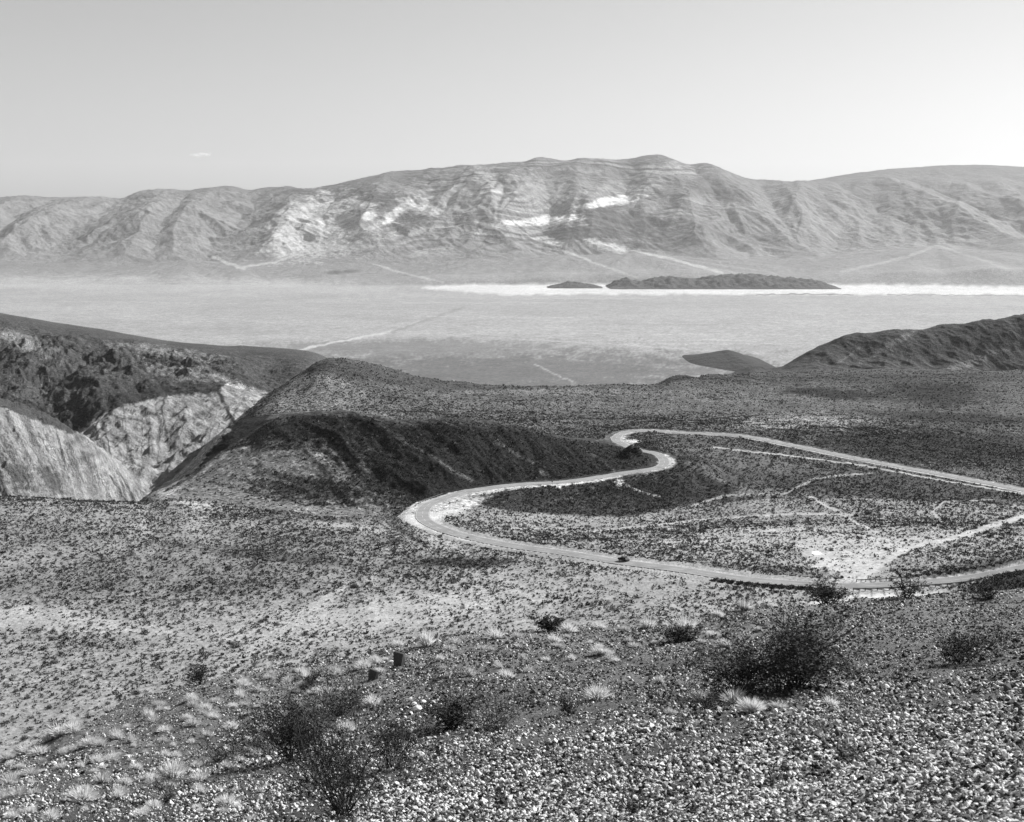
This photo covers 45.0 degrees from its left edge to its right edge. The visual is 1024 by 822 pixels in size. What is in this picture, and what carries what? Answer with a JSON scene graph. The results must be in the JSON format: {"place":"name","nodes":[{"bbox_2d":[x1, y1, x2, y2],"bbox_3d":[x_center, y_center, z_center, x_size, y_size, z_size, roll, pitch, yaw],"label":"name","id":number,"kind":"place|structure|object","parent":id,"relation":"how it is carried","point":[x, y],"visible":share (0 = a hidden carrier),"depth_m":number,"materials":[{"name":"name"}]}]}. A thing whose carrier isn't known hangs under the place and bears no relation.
{"place":"outdoors","nodes":[
{"label":"outdoors","id":0,"kind":"place"},
{"bbox_2d":[0,384,267,501],"bbox_3d":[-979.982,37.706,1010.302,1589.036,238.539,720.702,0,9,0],"label":"canyon","id":1,"kind":"structure","parent":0,"point":[143,445],"depth_m":1090.53,"materials":[{"name":"grey stone"}]},
{"bbox_2d":[0,313,326,432],"bbox_3d":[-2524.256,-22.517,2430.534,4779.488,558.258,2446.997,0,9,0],"label":"ridge","id":2,"kind":"structure","parent":0,"point":[74,377],"depth_m":1483.98,"materials":[{"name":"grey stone"}]},
{"bbox_2d":[236,358,455,421],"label":"hill","id":3,"kind":"structure","parent":0,"point":[398,375],"depth_m":1106.74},
{"bbox_2d":[157,410,673,522],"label":"hill","id":4,"kind":"structure","parent":0,"point":[221,443],"depth_m":716.52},
{"bbox_2d":[0,154,1023,278],"bbox_3d":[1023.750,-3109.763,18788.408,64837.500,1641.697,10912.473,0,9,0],"label":"mountain range","id":5,"kind":"structure","parent":0,"point":[645,212],"depth_m":16830.54,"materials":[{"name":"grey stone"}]},
{"bbox_2d":[0,433,1023,756],"bbox_3d":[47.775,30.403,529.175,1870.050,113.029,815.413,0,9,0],"label":"desert plain","id":6,"kind":"structure","parent":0,"point":[18,727],"depth_m":453.69,"materials":[{"name":"soil"}]},
{"bbox_2d":[0,357,1023,749],"bbox_3d":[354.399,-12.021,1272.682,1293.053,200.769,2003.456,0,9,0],"label":"scrub","id":7,"kind":"object","parent":6,"relation":"on","point":[704,527],"visible":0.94,"depth_m":598.84,"materials":[{"name":"black plant"}]},
{"bbox_2d":[853,581,964,590],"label":"guard rail","id":8,"kind":"object","parent":6,"relation":"on","point":[907,586],"visible":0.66,"depth_m":399.87,"materials":[{"name":"grey metal"}]},
{"bbox_2d":[0,265,1023,386],"bbox_3d":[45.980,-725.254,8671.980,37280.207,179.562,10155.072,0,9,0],"label":"valley floor","id":9,"kind":"structure","parent":0,"point":[519,329],"depth_m":9092.10,"materials":[{"name":"grey sand"}]},
{"bbox_2d":[0,587,1023,821],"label":"gravel slope","id":10,"kind":"structure","parent":0,"point":[492,669],"depth_m":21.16,"materials":[{"name":"grey gravel"}]},
{"bbox_2d":[0,751,17,760],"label":"grass tuft","id":11,"kind":"object","parent":10,"relation":"on","point":[7,756],"visible":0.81,"depth_m":25.54,"materials":[{"name":"grey plant"}]},
{"bbox_2d":[0,774,20,783],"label":"grass tuft","id":12,"kind":"object","parent":10,"relation":"on","point":[9,780],"visible":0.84,"depth_m":19.52,"materials":[{"name":"grey plant"}]},
{"bbox_2d":[5,810,19,818],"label":"grass tuft","id":13,"kind":"object","parent":10,"relation":"on","point":[12,814],"visible":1,"depth_m":13.93,"materials":[{"name":"plant"}]},
{"bbox_2d":[6,786,28,797],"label":"grass tuft","id":14,"kind":"object","parent":10,"relation":"on","point":[17,792],"visible":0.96,"depth_m":17.17,"materials":[{"name":"grey plant"}]},
{"bbox_2d":[13,741,38,753],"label":"grass tuft","id":15,"kind":"object","parent":10,"relation":"on","point":[21,749],"visible":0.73,"depth_m":24.96,"materials":[{"name":"plant"}]},
{"bbox_2d":[21,766,41,775],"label":"grass tuft","id":16,"kind":"object","parent":10,"relation":"on","point":[31,771],"visible":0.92,"depth_m":20.72,"materials":[{"name":"grey plant"}]},
{"bbox_2d":[27,744,51,756],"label":"grass tuft","id":17,"kind":"object","parent":10,"relation":"on","point":[39,750],"visible":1,"depth_m":23.59,"materials":[{"name":"plant"}]},
{"bbox_2d":[38,733,54,741],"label":"grass tuft","id":18,"kind":"object","parent":10,"relation":"on","point":[46,737],"visible":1,"depth_m":25.17,"materials":[{"name":"plant"}]},
{"bbox_2d":[38,806,63,819],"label":"grass tuft","id":19,"kind":"object","parent":10,"relation":"on","point":[50,814],"visible":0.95,"depth_m":13.64,"materials":[{"name":"plant"}]},
{"bbox_2d":[42,723,67,737],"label":"grass tuft","id":20,"kind":"object","parent":10,"relation":"on","point":[57,732],"visible":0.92,"depth_m":25.24,"materials":[{"name":"plant"}]},
{"bbox_2d":[61,720,90,732],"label":"grass tuft","id":21,"kind":"object","parent":10,"relation":"on","point":[75,727],"visible":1,"depth_m":25.18,"materials":[{"name":"plant"}]},
{"bbox_2d":[60,782,103,802],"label":"grass tuft","id":22,"kind":"object","parent":10,"relation":"on","point":[81,795],"visible":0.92,"depth_m":15.03,"materials":[{"name":"plant"}]},
{"bbox_2d":[73,734,105,747],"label":"grass tuft","id":23,"kind":"object","parent":10,"relation":"on","point":[87,742],"visible":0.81,"depth_m":22.64,"materials":[{"name":"plant"}]},
{"bbox_2d":[89,753,105,763],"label":"grass tuft","id":24,"kind":"object","parent":10,"relation":"on","point":[95,759],"visible":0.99,"depth_m":20.52,"materials":[{"name":"plant"}]},
{"bbox_2d":[92,736,108,746],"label":"grass tuft","id":25,"kind":"object","parent":10,"relation":"on","point":[102,742],"visible":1,"depth_m":21.93,"materials":[{"name":"grey plant"}]},
{"bbox_2d":[90,769,115,783],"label":"grass tuft","id":26,"kind":"object","parent":10,"relation":"on","point":[100,778],"visible":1,"depth_m":17.63,"materials":[{"name":"grey plant"}]},
{"bbox_2d":[110,730,123,739],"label":"grass tuft","id":27,"kind":"object","parent":10,"relation":"on","point":[117,735],"visible":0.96,"depth_m":22.75,"materials":[{"name":"plant"}]},
{"bbox_2d":[111,789,126,799],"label":"grass tuft","id":28,"kind":"object","parent":10,"relation":"on","point":[116,794],"visible":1,"depth_m":15.03,"materials":[{"name":"plant"}]},
{"bbox_2d":[116,775,132,785],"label":"grass tuft","id":29,"kind":"object","parent":10,"relation":"on","point":[124,781],"visible":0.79,"depth_m":16.87,"materials":[{"name":"plant"}]},
{"bbox_2d":[123,733,137,742],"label":"grass tuft","id":30,"kind":"object","parent":10,"relation":"on","point":[131,739],"visible":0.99,"depth_m":22.10,"materials":[{"name":"grey plant"}]},
{"bbox_2d":[129,761,143,769],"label":"grass tuft","id":31,"kind":"object","parent":10,"relation":"on","point":[135,766],"visible":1,"depth_m":18.34,"materials":[{"name":"plant"}]},
{"bbox_2d":[131,806,150,815],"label":"grass tuft","id":32,"kind":"object","parent":10,"relation":"on","point":[141,811],"visible":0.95,"depth_m":13.19,"materials":[{"name":"plant"}]},
{"bbox_2d":[140,707,155,718],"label":"grass tuft","id":33,"kind":"object","parent":10,"relation":"on","point":[145,714],"visible":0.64,"depth_m":25.02,"materials":[{"name":"plant"}]},
{"bbox_2d":[143,799,164,807],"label":"grass tuft","id":34,"kind":"object","parent":10,"relation":"on","point":[156,803],"visible":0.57,"depth_m":14.02,"materials":[{"name":"plant"}]},
{"bbox_2d":[150,699,168,707],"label":"grass tuft","id":35,"kind":"object","parent":10,"relation":"on","point":[155,704],"visible":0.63,"depth_m":26.97,"materials":[{"name":"grey plant"}]},
{"bbox_2d":[144,766,181,800],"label":"desert shrub","id":36,"kind":"object","parent":10,"relation":"on","point":[170,793],"visible":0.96,"depth_m":14.58,"materials":[{"name":"grey plant"}]},
{"bbox_2d":[156,723,175,732],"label":"grass tuft","id":37,"kind":"object","parent":10,"relation":"on","point":[166,728],"visible":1,"depth_m":22.86,"materials":[{"name":"plant"}]},
{"bbox_2d":[153,756,189,778],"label":"grass tuft","id":38,"kind":"object","parent":10,"relation":"on","point":[179,772],"visible":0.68,"depth_m":17.29,"materials":[{"name":"plant"}]},
{"bbox_2d":[184,692,200,701],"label":"grass tuft","id":39,"kind":"object","parent":10,"relation":"on","point":[189,696],"visible":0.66,"depth_m":26.42,"materials":[{"name":"plant"}]},
{"bbox_2d":[186,698,200,707],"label":"grass tuft","id":40,"kind":"object","parent":10,"relation":"on","point":[193,704],"visible":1,"depth_m":25.11,"materials":[{"name":"grey plant"}]},
{"bbox_2d":[184,717,203,726],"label":"grass tuft","id":41,"kind":"object","parent":10,"relation":"on","point":[192,722],"visible":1,"depth_m":22.97,"materials":[{"name":"grey plant"}]},
{"bbox_2d":[179,660,214,687],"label":"creosote bush","id":42,"kind":"object","parent":10,"relation":"on","point":[199,674],"visible":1,"depth_m":30.31,"materials":[{"name":"black plant"}]},
{"bbox_2d":[186,769,209,781],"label":"grass tuft","id":43,"kind":"object","parent":10,"relation":"on","point":[198,776],"visible":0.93,"depth_m":15.59,"materials":[{"name":"plant"}]},
{"bbox_2d":[193,783,207,793],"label":"grass tuft","id":44,"kind":"object","parent":10,"relation":"on","point":[197,789],"visible":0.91,"depth_m":14.67,"materials":[{"name":"plant"}]},
{"bbox_2d":[198,702,212,711],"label":"grass tuft","id":45,"kind":"object","parent":10,"relation":"on","point":[207,707],"visible":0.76,"depth_m":24.50,"materials":[{"name":"plant"}]},
{"bbox_2d":[205,711,221,718],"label":"grass tuft","id":46,"kind":"object","parent":10,"relation":"on","point":[213,715],"visible":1,"depth_m":23.78,"materials":[{"name":"plant"}]},
{"bbox_2d":[189,732,242,761],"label":"desert shrub","id":47,"kind":"object","parent":10,"relation":"on","point":[222,757],"visible":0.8,"depth_m":18.59,"materials":[{"name":"grey plant"}]},
{"bbox_2d":[213,792,242,807],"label":"grass tuft","id":48,"kind":"object","parent":10,"relation":"on","point":[225,801],"visible":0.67,"depth_m":13.21,"materials":[{"name":"plant"}]},
{"bbox_2d":[221,721,241,729],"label":"grass tuft","id":49,"kind":"object","parent":10,"relation":"on","point":[232,724],"visible":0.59,"depth_m":21.81,"materials":[{"name":"plant"}]},
{"bbox_2d":[231,676,251,687],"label":"grass tuft","id":50,"kind":"object","parent":10,"relation":"on","point":[244,682],"visible":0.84,"depth_m":27.86,"materials":[{"name":"plant"}]},
{"bbox_2d":[249,726,273,754],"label":"desert shrub","id":51,"kind":"object","parent":10,"relation":"on","point":[260,743],"visible":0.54,"depth_m":18.96,"materials":[{"name":"grey plant"}]},
{"bbox_2d":[212,683,332,762],"bbox_3d":[-3.203,4.260,16.754,1.583,1.005,1.921,0,9,0],"label":"creosote bush","id":52,"kind":"object","parent":10,"relation":"on","point":[290,731],"visible":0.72,"depth_m":16.64,"materials":[{"name":"black plant"}]},
{"bbox_2d":[292,667,324,686],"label":"creosote bush","id":53,"kind":"object","parent":10,"relation":"on","point":[315,675],"visible":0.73,"depth_m":27.65,"materials":[{"name":"black plant"}]},
{"bbox_2d":[293,671,376,716],"bbox_3d":[-3.233,5.203,22.395,1.609,0.638,1.618,0,9,0],"label":"creosote bush","id":54,"kind":"object","parent":10,"relation":"on","point":[342,701],"visible":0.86,"depth_m":22.33,"materials":[{"name":"black plant"}]},
{"bbox_2d":[228,656,456,818],"bbox_3d":[-1.574,3.051,11.433,1.778,1.414,1.760,7,12,38],"label":"creosote bush","id":55,"kind":"object","parent":10,"relation":"on","point":[344,777],"visible":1,"depth_m":11.31,"materials":[{"name":"black plant"}]},
{"bbox_2d":[337,721,358,731],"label":"grass tuft","id":56,"kind":"object","parent":10,"relation":"on","point":[348,726],"visible":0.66,"depth_m":19.79,"materials":[{"name":"plant"}]},
{"bbox_2d":[353,656,371,668],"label":"grass tuft","id":57,"kind":"object","parent":10,"relation":"on","point":[363,664],"visible":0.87,"depth_m":29.41,"materials":[{"name":"plant"}]},
{"bbox_2d":[361,695,383,705],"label":"grass tuft","id":58,"kind":"object","parent":10,"relation":"on","point":[378,700],"visible":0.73,"depth_m":22.71,"materials":[{"name":"plant"}]},
{"bbox_2d":[368,668,377,679],"bbox_3d":[-3.046,5.812,27.197,0.216,0.253,0.150,15,16,35],"label":"standing stone","id":59,"kind":"object","parent":10,"relation":"on","point":[373,674],"visible":1,"depth_m":27.15,"materials":[{"name":"black stone"}]},
{"bbox_2d":[366,654,385,663],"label":"grass tuft","id":60,"kind":"object","parent":10,"relation":"on","point":[375,660],"visible":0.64,"depth_m":31.07,"materials":[{"name":"plant"}]},
{"bbox_2d":[388,638,404,646],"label":"grass tuft","id":61,"kind":"object","parent":10,"relation":"on","point":[398,642],"visible":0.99,"depth_m":33.95,"materials":[{"name":"plant"}]},
{"bbox_2d":[393,651,404,666],"bbox_3d":[-2.553,5.634,28.024,0.288,0.358,0.181,7,11,36],"label":"standing stone","id":62,"kind":"object","parent":10,"relation":"on","point":[398,658],"visible":1,"depth_m":27.97,"materials":[{"name":"black stone"}]},
{"bbox_2d":[365,693,438,769],"bbox_3d":[-1.279,3.785,14.593,0.935,1.086,0.902,0,9,0],"label":"creosote bush","id":63,"kind":"object","parent":10,"relation":"on","point":[398,743],"visible":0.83,"depth_m":14.64,"materials":[{"name":"black plant"}]},
{"bbox_2d":[417,627,437,646],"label":"grass tuft","id":64,"kind":"object","parent":10,"relation":"on","point":[425,640],"visible":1,"depth_m":33.37,"materials":[{"name":"plant"}]},
{"bbox_2d":[446,635,464,643],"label":"grass tuft","id":65,"kind":"object","parent":10,"relation":"on","point":[455,640],"visible":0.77,"depth_m":32.92,"materials":[{"name":"grey plant"}]},
{"bbox_2d":[416,660,502,728],"bbox_3d":[-0.778,4.362,18.514,1.313,0.652,1.786,0,9,0],"label":"creosote bush","id":66,"kind":"object","parent":10,"relation":"on","point":[451,716],"visible":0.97,"depth_m":18.24,"materials":[{"name":"black plant"}]},
{"bbox_2d":[459,668,477,676],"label":"grass tuft","id":67,"kind":"object","parent":10,"relation":"on","point":[471,673],"visible":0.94,"depth_m":25.04,"materials":[{"name":"grey plant"}]},
{"bbox_2d":[484,625,506,638],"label":"grass tuft","id":68,"kind":"object","parent":10,"relation":"on","point":[494,634],"visible":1,"depth_m":32.88,"materials":[{"name":"plant"}]},
{"bbox_2d":[471,681,532,732],"bbox_3d":[-0.151,4.178,17.180,0.904,0.474,1.445,0,9,0],"label":"desert shrub","id":69,"kind":"object","parent":10,"relation":"on","point":[495,720],"visible":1,"depth_m":17.17,"materials":[{"name":"grey plant"}]},
{"bbox_2d":[511,630,524,638],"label":"grass tuft","id":70,"kind":"object","parent":10,"relation":"on","point":[517,635],"visible":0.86,"depth_m":32.87,"materials":[{"name":"grey plant"}]},
{"bbox_2d":[529,612,563,632],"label":"creosote bush","id":71,"kind":"object","parent":10,"relation":"on","point":[547,624],"visible":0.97,"depth_m":35.24,"materials":[{"name":"black plant"}]},
{"bbox_2d":[546,634,564,642],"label":"grass tuft","id":72,"kind":"object","parent":10,"relation":"on","point":[552,639],"visible":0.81,"depth_m":29.82,"materials":[{"name":"plant"}]},
{"bbox_2d":[549,691,582,714],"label":"creosote bush","id":73,"kind":"object","parent":10,"relation":"on","point":[566,707],"visible":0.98,"depth_m":17.48,"materials":[{"name":"black plant"}]},
{"bbox_2d":[558,621,580,632],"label":"grass tuft","id":74,"kind":"object","parent":10,"relation":"on","point":[567,628],"visible":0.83,"depth_m":33.99,"materials":[{"name":"plant"}]},
{"bbox_2d":[583,682,612,699],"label":"grass tuft","id":75,"kind":"object","parent":10,"relation":"on","point":[596,694],"visible":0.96,"depth_m":18.74,"materials":[{"name":"plant"}]},
{"bbox_2d":[587,645,611,654],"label":"grass tuft","id":76,"kind":"object","parent":10,"relation":"on","point":[597,648],"visible":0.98,"depth_m":26.13,"materials":[{"name":"plant"}]},
{"bbox_2d":[591,620,607,628],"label":"grass tuft","id":77,"kind":"object","parent":10,"relation":"on","point":[599,626],"visible":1,"depth_m":34.73,"materials":[{"name":"plant"}]},
{"bbox_2d":[603,789,653,815],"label":"desert shrub","id":78,"kind":"object","parent":10,"relation":"on","point":[632,807],"visible":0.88,"depth_m":8.45,"materials":[{"name":"grey plant"}]},
{"bbox_2d":[636,614,658,628],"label":"grass tuft","id":79,"kind":"object","parent":10,"relation":"on","point":[646,623],"visible":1,"depth_m":32.27,"materials":[{"name":"plant"}]},
{"bbox_2d":[648,623,703,641],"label":"creosote bush","id":80,"kind":"object","parent":10,"relation":"on","point":[680,634],"visible":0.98,"depth_m":28.35,"materials":[{"name":"black plant"}]},
{"bbox_2d":[668,614,700,632],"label":"grass tuft","id":81,"kind":"object","parent":10,"relation":"on","point":[683,623],"visible":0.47,"depth_m":30.68,"materials":[{"name":"plant"}]},
{"bbox_2d":[690,687,709,700],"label":"grass tuft","id":82,"kind":"object","parent":10,"relation":"on","point":[698,695],"visible":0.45,"depth_m":17.34,"materials":[{"name":"plant"}]},
{"bbox_2d":[675,677,737,710],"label":"creosote bush","id":83,"kind":"object","parent":10,"relation":"on","point":[711,699],"visible":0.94,"depth_m":15.62,"materials":[{"name":"black plant"}]},
{"bbox_2d":[709,609,723,616],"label":"grass tuft","id":84,"kind":"object","parent":10,"relation":"on","point":[719,612],"visible":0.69,"depth_m":34.87,"materials":[{"name":"plant"}]},
{"bbox_2d":[717,687,752,702],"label":"grass tuft","id":85,"kind":"object","parent":10,"relation":"on","point":[734,695],"visible":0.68,"depth_m":16.99,"materials":[{"name":"plant"}]},
{"bbox_2d":[669,608,802,698],"bbox_3d":[3.334,3.618,17.879,2.261,1.070,2.074,-5,11,-30],"label":"creosote bush","id":86,"kind":"object","parent":10,"relation":"on","point":[747,671],"visible":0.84,"depth_m":17.80,"materials":[{"name":"black plant"}]},
{"bbox_2d":[737,599,757,610],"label":"grass tuft","id":87,"kind":"object","parent":10,"relation":"on","point":[742,604],"visible":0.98,"depth_m":35.74,"materials":[{"name":"white plant"}]},
{"bbox_2d":[736,696,766,712],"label":"grass tuft","id":88,"kind":"object","parent":10,"relation":"on","point":[746,705],"visible":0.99,"depth_m":14.64,"materials":[{"name":"plant"}]},
{"bbox_2d":[760,596,775,607],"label":"grass tuft","id":89,"kind":"object","parent":10,"relation":"on","point":[769,604],"visible":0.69,"depth_m":37.78,"materials":[{"name":"plant"}]},
{"bbox_2d":[767,701,790,708],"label":"grass tuft","id":90,"kind":"object","parent":10,"relation":"on","point":[778,705],"visible":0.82,"depth_m":15.03,"materials":[{"name":"white plant"}]},
{"bbox_2d":[733,594,880,691],"bbox_3d":[4.205,3.350,17.801,1.991,1.163,2.884,5,10,29],"label":"creosote bush","id":91,"kind":"object","parent":10,"relation":"on","point":[803,663],"visible":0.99,"depth_m":17.46,"materials":[{"name":"black plant"}]},
{"bbox_2d":[819,696,840,705],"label":"grass tuft","id":92,"kind":"object","parent":10,"relation":"on","point":[829,701],"visible":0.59,"depth_m":15.47,"materials":[{"name":"plant"}]},
{"bbox_2d":[803,570,857,604],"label":"creosote bush","id":93,"kind":"object","parent":10,"relation":"on","point":[825,593],"visible":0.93,"depth_m":41.59,"materials":[{"name":"black plant"}]},
{"bbox_2d":[816,733,871,757],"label":"desert shrub","id":94,"kind":"object","parent":10,"relation":"on","point":[838,751],"visible":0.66,"depth_m":9.30,"materials":[{"name":"grey plant"}]},
{"bbox_2d":[827,652,865,679],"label":"desert shrub","id":95,"kind":"object","parent":10,"relation":"on","point":[849,672],"visible":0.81,"depth_m":18.83,"materials":[{"name":"grey plant"}]},
{"bbox_2d":[888,565,938,597],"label":"creosote bush","id":96,"kind":"object","parent":10,"relation":"on","point":[912,589],"visible":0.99,"depth_m":37.14,"materials":[{"name":"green plant"}]},
{"bbox_2d":[922,611,1023,664],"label":"creosote bush","id":97,"kind":"object","parent":10,"relation":"on","point":[959,657],"visible":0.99,"depth_m":18.16,"materials":[{"name":"black plant"}]},
{"bbox_2d":[973,583,997,600],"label":"creosote bush","id":98,"kind":"object","parent":10,"relation":"on","point":[989,592],"visible":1,"depth_m":33.26,"materials":[{"name":"black plant"}]},
{"bbox_2d":[0,0,1023,197],"label":"sky","id":99,"kind":"structure","parent":0,"point":[105,98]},
{"bbox_2d":[547,281,602,287],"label":"rocky hill","id":100,"kind":"structure","parent":0,"point":[570,284],"depth_m":12445.35,"materials":[{"name":"grey stone"}]},
{"bbox_2d":[415,429,1023,589],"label":"road","id":101,"kind":"structure","parent":0,"point":[422,516],"depth_m":542.56,"materials":[{"name":"grey asphalt"}]},
{"bbox_2d":[607,273,840,288],"bbox_3d":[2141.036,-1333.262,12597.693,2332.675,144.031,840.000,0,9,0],"label":"rocky hill","id":102,"kind":"structure","parent":0,"point":[742,281],"depth_m":12366.99,"materials":[{"name":"grey stone"}]},
{"bbox_2d":[682,350,775,371],"bbox_3d":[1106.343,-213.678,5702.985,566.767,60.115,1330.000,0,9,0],"label":"rocky hill","id":103,"kind":"structure","parent":0,"point":[729,360],"depth_m":5839.19,"materials":[{"name":"grey stone"}]},
{"bbox_2d":[455,366,1023,486],"bbox_3d":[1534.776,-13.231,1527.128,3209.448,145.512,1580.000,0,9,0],"label":"plateau","id":104,"kind":"structure","parent":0,"point":[890,399],"depth_m":1279.19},
{"bbox_2d":[731,314,1023,373],"bbox_3d":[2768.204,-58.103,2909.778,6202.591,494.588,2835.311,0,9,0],"label":"hills","id":105,"kind":"structure","parent":0,"point":[987,344],"depth_m":2385.63,"materials":[{"name":"grey stone"}]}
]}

